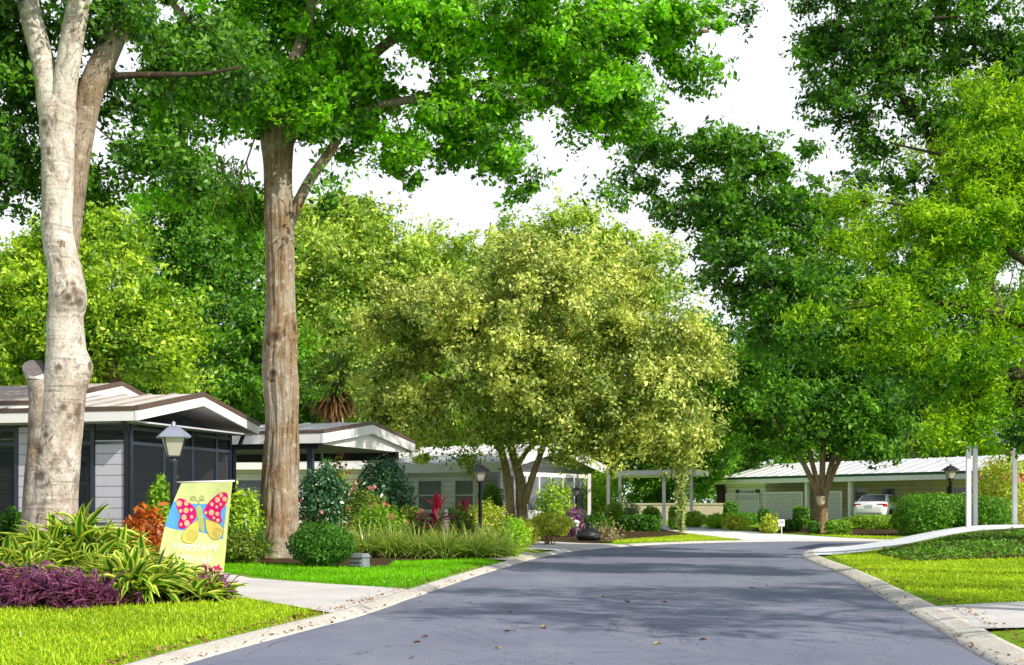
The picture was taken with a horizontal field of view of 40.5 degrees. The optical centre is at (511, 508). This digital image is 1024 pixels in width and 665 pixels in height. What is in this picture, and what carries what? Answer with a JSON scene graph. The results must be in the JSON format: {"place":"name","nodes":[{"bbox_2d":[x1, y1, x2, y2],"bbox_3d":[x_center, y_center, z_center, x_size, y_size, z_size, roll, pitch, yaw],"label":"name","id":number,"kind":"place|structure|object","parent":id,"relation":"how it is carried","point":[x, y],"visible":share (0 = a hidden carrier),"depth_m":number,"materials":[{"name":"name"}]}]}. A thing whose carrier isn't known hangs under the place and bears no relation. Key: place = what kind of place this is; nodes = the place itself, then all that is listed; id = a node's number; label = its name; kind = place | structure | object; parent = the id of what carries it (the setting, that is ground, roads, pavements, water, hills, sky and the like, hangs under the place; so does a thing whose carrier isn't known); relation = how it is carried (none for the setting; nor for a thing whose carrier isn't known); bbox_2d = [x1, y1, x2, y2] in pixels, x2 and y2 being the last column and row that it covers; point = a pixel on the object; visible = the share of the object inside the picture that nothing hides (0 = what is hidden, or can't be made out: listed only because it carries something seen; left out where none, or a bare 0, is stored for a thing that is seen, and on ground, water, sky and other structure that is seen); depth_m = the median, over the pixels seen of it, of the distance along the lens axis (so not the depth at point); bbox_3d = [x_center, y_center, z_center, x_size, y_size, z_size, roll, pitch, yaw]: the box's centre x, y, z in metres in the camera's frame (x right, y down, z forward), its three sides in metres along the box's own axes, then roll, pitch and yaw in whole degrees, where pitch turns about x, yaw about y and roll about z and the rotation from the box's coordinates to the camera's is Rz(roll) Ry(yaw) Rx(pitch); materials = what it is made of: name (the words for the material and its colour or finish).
{"place":"outdoors","nodes":[
{"label":"outdoors","id":0,"kind":"place"},
{"bbox_2d":[0,512,1023,664],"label":"ground","id":1,"kind":"structure","parent":0,"point":[1018,642],"depth_m":16.44,"materials":[{"name":"plant"}]},
{"bbox_2d":[0,216,89,385],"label":"leafy tree","id":2,"kind":"object","parent":1,"relation":"on","point":[14,357],"visible":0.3,"depth_m":41.44,"materials":[{"name":"green plant"}]},
{"bbox_2d":[1,584,228,604],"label":"planting bed","id":3,"kind":"object","parent":1,"relation":"on","point":[168,600],"visible":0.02,"depth_m":15.98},
{"bbox_2d":[0,505,21,546],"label":"bush","id":4,"kind":"object","parent":3,"relation":"on","point":[7,519],"visible":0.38,"depth_m":22.46,"materials":[{"name":"green plant"}]},
{"bbox_2d":[0,525,86,576],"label":"variegated plant","id":5,"kind":"object","parent":3,"relation":"on","point":[8,555],"visible":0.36,"depth_m":17.30,"materials":[{"name":"green plant"}]},
{"bbox_2d":[0,555,99,610],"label":"purple plant","id":6,"kind":"object","parent":3,"relation":"on","point":[9,584],"visible":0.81,"depth_m":14.73,"materials":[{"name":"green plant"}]},
{"bbox_2d":[13,561,132,609],"bbox_3d":[-4.770,0.841,14.914,1.196,0.544,0.969,0,0,-41],"label":"purple plant","id":7,"kind":"object","parent":3,"relation":"on","point":[75,602],"visible":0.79,"depth_m":14.85,"materials":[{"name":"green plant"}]},
{"bbox_2d":[0,497,165,567],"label":"variegated plant","id":8,"kind":"object","parent":3,"relation":"on","point":[93,540],"visible":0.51,"depth_m":17.96,"materials":[{"name":"green plant"}]},
{"bbox_2d":[86,580,148,607],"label":"purple plant","id":9,"kind":"object","parent":3,"relation":"on","point":[139,597],"visible":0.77,"depth_m":15.19,"materials":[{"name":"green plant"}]},
{"bbox_2d":[42,532,218,602],"bbox_3d":[-4.509,0.769,16.652,2.235,0.970,2.098,0,0,34],"label":"variegated plant","id":10,"kind":"object","parent":3,"relation":"on","point":[191,571],"visible":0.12,"depth_m":16.56,"materials":[{"name":"green plant"}]},
{"bbox_2d":[69,546,209,605],"bbox_3d":[-4.317,0.841,15.958,1.596,0.813,1.767,0,0,0],"label":"variegated plant","id":11,"kind":"object","parent":3,"relation":"on","point":[151,578],"visible":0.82,"depth_m":15.70,"materials":[{"name":"green plant"}]},
{"bbox_2d":[0,0,286,535],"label":"smooth bark tree","id":12,"kind":"object","parent":3,"relation":"on","point":[67,112],"visible":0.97,"depth_m":21.23,"materials":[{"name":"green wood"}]},
{"bbox_2d":[121,502,169,557],"bbox_3d":[-5.463,0.503,20.604,0.802,1.240,0.860,0,0,35],"label":"croton shrub","id":13,"kind":"object","parent":3,"relation":"on","point":[148,521],"visible":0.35,"depth_m":20.44,"materials":[{"name":"orange plant"}]},
{"bbox_2d":[156,421,190,508],"bbox_3d":[-4.637,-0.003,19.000,0.425,2.384,0.425,0,0,-20],"label":"lamp post","id":14,"kind":"object","parent":3,"relation":"on","point":[173,436],"visible":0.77,"depth_m":18.92,"materials":[{"name":"metal"}]},
{"bbox_2d":[159,480,234,574],"bbox_3d":[-4.275,0.287,18.849,0.998,1.350,0.466,0,0,-12],"label":"garden flag","id":15,"kind":"object","parent":14,"relation":"attached to","point":[196,529],"visible":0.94,"depth_m":18.89,"materials":[{"name":"yellow fabric"}]},
{"bbox_2d":[152,572,247,602],"bbox_3d":[-3.749,0.954,16.280,1.312,0.431,1.029,0,0,0],"label":"variegated plant","id":16,"kind":"object","parent":3,"relation":"on","point":[217,590],"visible":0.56,"depth_m":16.07,"materials":[{"name":"green plant"}]},
{"bbox_2d":[185,563,248,601],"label":"purple plant","id":17,"kind":"object","parent":3,"relation":"on","point":[221,576],"visible":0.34,"depth_m":16.33,"materials":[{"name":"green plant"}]},
{"bbox_2d":[0,191,230,394],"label":"leafy tree","id":18,"kind":"object","parent":1,"relation":"on","point":[121,338],"visible":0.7,"depth_m":40.29,"materials":[{"name":"green plant"}]},
{"bbox_2d":[0,381,259,528],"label":"bungalow","id":19,"kind":"object","parent":1,"relation":"on","point":[124,459],"visible":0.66,"depth_m":27.53,"materials":[{"name":"metal"}]},
{"bbox_2d":[78,457,88,508],"bbox_3d":[-8.719,-0.500,27.238,0.057,1.040,1.440,0,0,15],"label":"window","id":20,"kind":"structure","parent":19,"relation":"in","point":[83,497],"depth_m":27.80,"materials":[{"name":"grey glass"}]},
{"bbox_2d":[145,472,177,524],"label":"leafy shrub","id":21,"kind":"object","parent":1,"relation":"on","point":[159,491],"visible":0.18,"depth_m":22.16,"materials":[{"name":"green plant"}]},
{"bbox_2d":[0,596,330,664],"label":"lawn grass","id":22,"kind":"structure","parent":1,"relation":"on","point":[136,618],"depth_m":12.63,"materials":[{"name":"plant"}]},
{"bbox_2d":[113,176,338,421],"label":"dense tree","id":23,"kind":"object","parent":1,"relation":"on","point":[220,265],"visible":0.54,"depth_m":56.14,"materials":[{"name":"green plant"}]},
{"bbox_2d":[225,530,270,563],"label":"bush","id":24,"kind":"object","parent":1,"relation":"on","point":[247,548],"visible":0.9,"depth_m":25.80,"materials":[{"name":"green plant"}]},
{"bbox_2d":[211,573,424,611],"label":"driveway","id":25,"kind":"structure","parent":1,"relation":"on","point":[321,596],"depth_m":17.84,"materials":[{"name":"concrete"}]},
{"bbox_2d":[236,459,401,528],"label":"house","id":26,"kind":"structure","parent":1,"relation":"on","point":[248,474],"depth_m":51.61,"materials":[{"name":"paint"}]},
{"bbox_2d":[236,478,260,509],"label":"window","id":27,"kind":"structure","parent":26,"relation":"in","point":[244,483],"depth_m":51.84,"materials":[{"name":"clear glass"}]},
{"bbox_2d":[284,522,356,566],"bbox_3d":[-3.465,0.691,25.200,1.270,0.909,1.296,0,0,-20],"label":"round bush","id":28,"kind":"object","parent":1,"relation":"on","point":[328,540],"visible":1,"depth_m":24.89,"materials":[{"name":"green plant"}]},
{"bbox_2d":[232,421,415,490],"bbox_3d":[-7.988,-0.493,37.941,9.100,3.613,6.030,0,0,18],"label":"carport","id":29,"kind":"object","parent":1,"relation":"on","point":[360,441],"visible":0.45,"depth_m":36.62,"materials":[{"name":"metal"}]},
{"bbox_2d":[225,341,435,447],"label":"dense tree","id":30,"kind":"object","parent":1,"relation":"on","point":[305,417],"visible":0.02,"depth_m":86.73,"materials":[{"name":"green plant"}]},
{"bbox_2d":[299,345,379,422],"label":"palm tree","id":31,"kind":"object","parent":1,"relation":"on","point":[334,406],"visible":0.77,"depth_m":61.53,"materials":[{"name":"green plant"}]},
{"bbox_2d":[220,182,494,422],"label":"leafy tree","id":32,"kind":"object","parent":1,"relation":"on","point":[358,245],"visible":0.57,"depth_m":66.70,"materials":[{"name":"green plant"}]},
{"bbox_2d":[224,557,502,588],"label":"lawn grass","id":33,"kind":"structure","parent":1,"relation":"on","point":[391,575],"depth_m":23.31,"materials":[{"name":"plant"}]},
{"bbox_2d":[349,553,370,567],"bbox_3d":[-2.787,0.964,25.293,0.330,0.290,0.285,0,0,29],"label":"utility box","id":34,"kind":"object","parent":33,"relation":"on","point":[359,559],"visible":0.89,"depth_m":25.20,"materials":[{"name":"grey plastic"}]},
{"bbox_2d":[226,554,504,565],"bbox_3d":[-5.775,0.957,37.795,9.715,0.254,25.622,0,0,-6],"label":"planting bed","id":35,"kind":"object","parent":1,"relation":"on","point":[377,560],"visible":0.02,"depth_m":27.80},
{"bbox_2d":[227,480,266,535],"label":"leafy shrub","id":36,"kind":"object","parent":35,"relation":"on","point":[247,508],"visible":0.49,"depth_m":28.09,"materials":[{"name":"green plant"}]},
{"bbox_2d":[227,516,286,560],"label":"strappy clump","id":37,"kind":"object","parent":35,"relation":"on","point":[257,536],"visible":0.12,"depth_m":27.57,"materials":[{"name":"green plant"}]},
{"bbox_2d":[298,452,355,529],"bbox_3d":[-4.470,-0.115,32.993,1.531,2.439,1.504,0,0,0],"label":"camellia","id":38,"kind":"object","parent":35,"relation":"on","point":[322,503],"visible":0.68,"depth_m":32.68,"materials":[{"name":"green plant"}]},
{"bbox_2d":[337,478,388,532],"bbox_3d":[-3.592,0.195,33.235,1.423,1.849,1.431,0,0,-31],"label":"azalea","id":39,"kind":"object","parent":35,"relation":"on","point":[360,502],"visible":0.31,"depth_m":33.01,"materials":[{"name":"green plant"}]},
{"bbox_2d":[340,516,404,556],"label":"fountain grass","id":40,"kind":"object","parent":35,"relation":"on","point":[359,546],"depth_m":29.74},
{"bbox_2d":[349,497,409,541],"bbox_3d":[-3.128,0.447,32.234,1.459,1.438,1.414,0,0,-25],"label":"azalea","id":41,"kind":"object","parent":35,"relation":"on","point":[373,513],"visible":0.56,"depth_m":31.98,"materials":[{"name":"green plant"}]},
{"bbox_2d":[350,451,418,536],"bbox_3d":[-3.301,-0.167,35.007,1.774,2.563,1.715,0,0,-30],"label":"camellia","id":42,"kind":"object","parent":35,"relation":"on","point":[380,475],"visible":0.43,"depth_m":34.65,"materials":[{"name":"green plant"}]},
{"bbox_2d":[356,516,435,558],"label":"fountain grass","id":43,"kind":"object","parent":35,"relation":"on","point":[389,552],"depth_m":29.58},
{"bbox_2d":[390,502,433,542],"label":"azalea","id":44,"kind":"object","parent":35,"relation":"on","point":[415,514],"visible":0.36,"depth_m":33.77,"materials":[{"name":"green plant"}]},
{"bbox_2d":[378,518,462,559],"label":"fountain grass","id":45,"kind":"object","parent":35,"relation":"on","point":[421,545],"depth_m":29.56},
{"bbox_2d":[413,492,458,536],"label":"ti plant","id":46,"kind":"object","parent":35,"relation":"on","point":[436,503],"visible":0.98,"depth_m":33.16,"materials":[{"name":"red plant"}]},
{"bbox_2d":[119,0,767,557],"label":"oak tree","id":47,"kind":"object","parent":35,"relation":"on","point":[331,88],"visible":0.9,"depth_m":28.98,"materials":[{"name":"green plant"}]},
{"bbox_2d":[401,519,490,560],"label":"fountain grass","id":48,"kind":"object","parent":35,"relation":"on","point":[446,544],"depth_m":29.51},
{"bbox_2d":[434,503,478,539],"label":"azalea","id":49,"kind":"object","parent":35,"relation":"on","point":[463,520],"visible":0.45,"depth_m":34.20,"materials":[{"name":"green plant"}]},
{"bbox_2d":[437,516,518,558],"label":"fountain grass","id":50,"kind":"object","parent":35,"relation":"on","point":[479,547],"depth_m":29.80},
{"bbox_2d":[462,517,545,559],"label":"fountain grass","id":51,"kind":"object","parent":35,"relation":"on","point":[504,543],"depth_m":30.40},
{"bbox_2d":[256,240,539,446],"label":"leafy tree","id":52,"kind":"object","parent":1,"relation":"on","point":[356,420],"visible":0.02,"depth_m":79.77,"materials":[{"name":"green plant"}]},
{"bbox_2d":[471,463,489,540],"bbox_3d":[-0.845,0.000,36.800,0.431,2.420,0.431,0,0,-14],"label":"lamp post","id":53,"kind":"object","parent":1,"relation":"on","point":[480,471],"visible":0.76,"depth_m":36.75,"materials":[{"name":"metal"}]},
{"bbox_2d":[458,496,509,541],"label":"bush","id":54,"kind":"object","parent":1,"relation":"on","point":[492,515],"visible":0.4,"depth_m":38.27,"materials":[{"name":"green plant"}]},
{"bbox_2d":[477,477,504,531],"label":"leafy shrub","id":55,"kind":"object","parent":1,"relation":"on","point":[495,501],"visible":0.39,"depth_m":53.32,"materials":[{"name":"green plant"}]},
{"bbox_2d":[123,539,889,664],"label":"kerb","id":56,"kind":"structure","parent":1,"relation":"on","point":[222,645],"depth_m":14.23,"materials":[{"name":"concrete"}]},
{"bbox_2d":[497,514,532,556],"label":"round bush","id":57,"kind":"object","parent":1,"relation":"on","point":[520,525],"visible":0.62,"depth_m":31.25,"materials":[{"name":"green plant"}]},
{"bbox_2d":[524,512,577,544],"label":"hedge bush","id":58,"kind":"object","parent":1,"relation":"on","point":[550,525],"visible":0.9,"depth_m":41.16,"materials":[{"name":"green plant"}]},
{"bbox_2d":[394,444,708,527],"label":"house","id":59,"kind":"structure","parent":1,"relation":"on","point":[454,485],"depth_m":58.78,"materials":[{"name":"paint"}]},
{"bbox_2d":[417,479,442,510],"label":"window","id":60,"kind":"structure","parent":59,"relation":"in","point":[426,488],"depth_m":58.52,"materials":[{"name":"grey glass"}]},
{"bbox_2d":[454,479,474,510],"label":"window","id":61,"kind":"structure","parent":59,"relation":"in","point":[463,488],"depth_m":57.52,"materials":[{"name":"grey glass"}]},
{"bbox_2d":[526,541,616,551],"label":"driveway","id":62,"kind":"structure","parent":1,"relation":"on","point":[556,545],"depth_m":40.42,"materials":[{"name":"concrete"}]},
{"bbox_2d":[443,182,709,478],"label":"leafy tree","id":63,"kind":"object","parent":1,"relation":"on","point":[584,216],"visible":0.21,"depth_m":88.50,"materials":[{"name":"green plant"}]},
{"bbox_2d":[455,388,744,502],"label":"dense tree","id":64,"kind":"object","parent":1,"relation":"on","point":[700,490],"visible":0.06,"depth_m":92.89,"materials":[{"name":"green plant"}]},
{"bbox_2d":[580,468,629,515],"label":"tree","id":65,"kind":"object","parent":1,"relation":"on","point":[601,491],"visible":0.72,"depth_m":62.38,"materials":[{"name":"green plant"}]},
{"bbox_2d":[536,528,686,542],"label":"planting bed","id":66,"kind":"object","parent":1,"relation":"on","point":[635,534],"visible":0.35,"depth_m":51.84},
{"bbox_2d":[331,218,740,524],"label":"broad tree","id":67,"kind":"object","parent":66,"relation":"on","point":[548,286],"visible":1,"depth_m":50.45,"materials":[{"name":"green plant"}]},
{"bbox_2d":[534,472,575,535],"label":"leafy shrub","id":68,"kind":"object","parent":66,"relation":"on","point":[551,503],"visible":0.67,"depth_m":50.29,"materials":[{"name":"green plant"}]},
{"bbox_2d":[576,523,601,540],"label":"refuse bag","id":69,"kind":"object","parent":66,"relation":"on","point":[588,533],"visible":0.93,"depth_m":45.21,"materials":[{"name":"black plastic"}]},
{"bbox_2d":[581,513,615,534],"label":"bush","id":70,"kind":"object","parent":66,"relation":"on","point":[593,519],"visible":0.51,"depth_m":51.69,"materials":[{"name":"green plant"}]},
{"bbox_2d":[571,509,633,540],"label":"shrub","id":71,"kind":"object","parent":66,"relation":"on","point":[611,534],"visible":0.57,"depth_m":45.86,"materials":[{"name":"brown plant"}]},
{"bbox_2d":[617,513,662,530],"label":"hedge","id":72,"kind":"object","parent":66,"relation":"on","point":[641,522],"visible":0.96,"depth_m":56.56,"materials":[{"name":"green plant"}]},
{"bbox_2d":[602,503,724,519],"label":"garden wall","id":73,"kind":"structure","parent":1,"relation":"on","point":[706,509],"depth_m":78.16,"materials":[{"name":"beige paint"}]},
{"bbox_2d":[613,530,740,542],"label":"lawn grass","id":74,"kind":"structure","parent":1,"relation":"on","point":[687,537],"depth_m":47.88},
{"bbox_2d":[673,461,689,531],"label":"climbing vine","id":75,"kind":"object","parent":1,"relation":"on","point":[680,490],"visible":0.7,"depth_m":56.37,"materials":[{"name":"green plant"}]},
{"bbox_2d":[683,510,706,526],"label":"bush","id":76,"kind":"object","parent":1,"relation":"on","point":[693,518],"visible":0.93,"depth_m":61.18,"materials":[{"name":"green plant"}]},
{"bbox_2d":[653,309,792,502],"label":"dense tree","id":77,"kind":"object","parent":1,"relation":"on","point":[728,465],"visible":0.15,"depth_m":82.79,"materials":[{"name":"green plant"}]},
{"bbox_2d":[719,514,749,530],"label":"bush","id":78,"kind":"object","parent":1,"relation":"on","point":[730,522],"visible":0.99,"depth_m":58.26,"materials":[{"name":"green plant"}]},
{"bbox_2d":[660,525,860,539],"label":"driveway","id":79,"kind":"structure","parent":1,"relation":"on","point":[737,534],"depth_m":53.03,"materials":[{"name":"white paint"}]},
{"bbox_2d":[758,513,780,533],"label":"bush","id":80,"kind":"object","parent":1,"relation":"on","point":[769,523],"visible":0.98,"depth_m":55.33,"materials":[{"name":"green plant"}]},
{"bbox_2d":[725,314,920,463],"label":"dense tree","id":81,"kind":"object","parent":1,"relation":"on","point":[828,454],"visible":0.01,"depth_m":98.80,"materials":[{"name":"green plant"}]},
{"bbox_2d":[753,526,913,535],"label":"planting bed","id":82,"kind":"object","parent":1,"relation":"on","point":[872,532],"visible":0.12,"depth_m":57.01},
{"bbox_2d":[792,505,809,525],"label":"clipped bush","id":83,"kind":"object","parent":82,"relation":"on","point":[801,513],"visible":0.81,"depth_m":63.74,"materials":[{"name":"green plant"}]},
{"bbox_2d":[685,261,961,531],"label":"oak tree","id":84,"kind":"object","parent":82,"relation":"on","point":[871,426],"visible":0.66,"depth_m":55.09,"materials":[{"name":"green plant"}]},
{"bbox_2d":[823,519,853,534],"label":"clipped bush","id":85,"kind":"object","parent":82,"relation":"on","point":[838,526],"visible":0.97,"depth_m":53.68,"materials":[{"name":"green plant"}]},
{"bbox_2d":[842,514,902,528],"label":"hedge","id":86,"kind":"object","parent":82,"relation":"on","point":[867,521],"visible":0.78,"depth_m":59.31,"materials":[{"name":"green plant"}]},
{"bbox_2d":[887,491,972,535],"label":"hedge","id":87,"kind":"object","parent":82,"relation":"on","point":[934,514],"visible":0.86,"depth_m":51.81,"materials":[{"name":"green plant"}]},
{"bbox_2d":[963,445,1023,524],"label":"flowering shrub","id":88,"kind":"object","parent":82,"relation":"on","point":[1002,489],"visible":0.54,"depth_m":55.43,"materials":[{"name":"green plant"}]},
{"bbox_2d":[714,454,1023,523],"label":"house","id":89,"kind":"structure","parent":1,"relation":"on","point":[754,490],"depth_m":77.76,"materials":[{"name":"white metal"}]},
{"bbox_2d":[853,494,899,515],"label":"parked car","id":90,"kind":"object","parent":1,"relation":"on","point":[871,504],"visible":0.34,"depth_m":71.64,"materials":[{"name":"white paint"}]},
{"bbox_2d":[772,54,1023,461],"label":"feathery tree","id":91,"kind":"object","parent":1,"relation":"on","point":[950,225],"visible":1,"depth_m":21.82,"materials":[{"name":"green plant"}]},
{"bbox_2d":[801,544,1023,664],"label":"kerb","id":92,"kind":"structure","parent":1,"relation":"on","point":[984,640],"depth_m":14.02,"materials":[{"name":"concrete"}]},
{"bbox_2d":[805,525,1023,554],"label":"driveway","id":93,"kind":"structure","parent":1,"relation":"on","point":[881,544],"depth_m":35.33,"materials":[{"name":"white paint"}]},
{"bbox_2d":[831,541,1023,603],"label":"lawn grass","id":94,"kind":"structure","parent":1,"relation":"on","point":[876,567],"depth_m":22.52,"materials":[{"name":"plant"}]},
{"bbox_2d":[850,315,1004,460],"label":"leafy tree","id":95,"kind":"object","parent":1,"relation":"on","point":[912,453],"visible":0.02,"depth_m":93.92,"materials":[{"name":"green plant"}]},
{"bbox_2d":[878,528,1023,559],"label":"planting bed","id":96,"kind":"object","parent":1,"relation":"on","point":[976,556],"visible":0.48,"depth_m":30.57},
{"bbox_2d":[569,0,1023,467],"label":"oak tree","id":97,"kind":"object","parent":96,"relation":"on","point":[898,36],"visible":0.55,"depth_m":29.81,"materials":[{"name":"green plant"}]},
{"bbox_2d":[880,527,1023,560],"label":"ground cover","id":98,"kind":"object","parent":96,"relation":"on","point":[944,550],"visible":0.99,"depth_m":30.39,"materials":[{"name":"green plant"}]},
{"bbox_2d":[920,601,1023,631],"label":"driveway","id":99,"kind":"structure","parent":1,"relation":"on","point":[1006,613],"depth_m":14.27,"materials":[{"name":"concrete"}]},
{"bbox_2d":[932,269,1023,476],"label":"dense tree","id":100,"kind":"object","parent":1,"relation":"on","point":[985,452],"visible":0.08,"depth_m":89.24,"materials":[{"name":"green plant"}]},
{"bbox_2d":[952,428,1016,526],"bbox_3d":[16.093,-0.722,39.600,9.838,2.936,6.899,0,0,0],"label":"carport","id":101,"kind":"object","parent":1,"relation":"on","point":[975,488],"visible":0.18,"depth_m":38.84,"materials":[{"name":"white metal"}]},
{"bbox_2d":[960,495,1018,525],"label":"hedge","id":102,"kind":"object","parent":1,"relation":"on","point":[989,508],"visible":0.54,"depth_m":50.91,"materials":[{"name":"green plant"}]},
{"bbox_2d":[0,0,1023,502],"label":"sky","id":103,"kind":"structure","parent":0,"point":[763,97],"materials":[{"name":"white"}]},
{"bbox_2d":[184,541,995,664],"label":"road","id":104,"kind":"structure","parent":0,"point":[812,613],"depth_m":14.10,"materials":[{"name":"asphalt"}]},
{"bbox_2d":[99,564,498,664],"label":"leaf litter","id":105,"kind":"object","parent":104,"relation":"on","point":[295,618],"visible":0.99,"depth_m":13.13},
{"bbox_2d":[815,557,1023,664],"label":"leaf litter","id":106,"kind":"object","parent":104,"relation":"on","point":[989,623],"visible":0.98,"depth_m":14.51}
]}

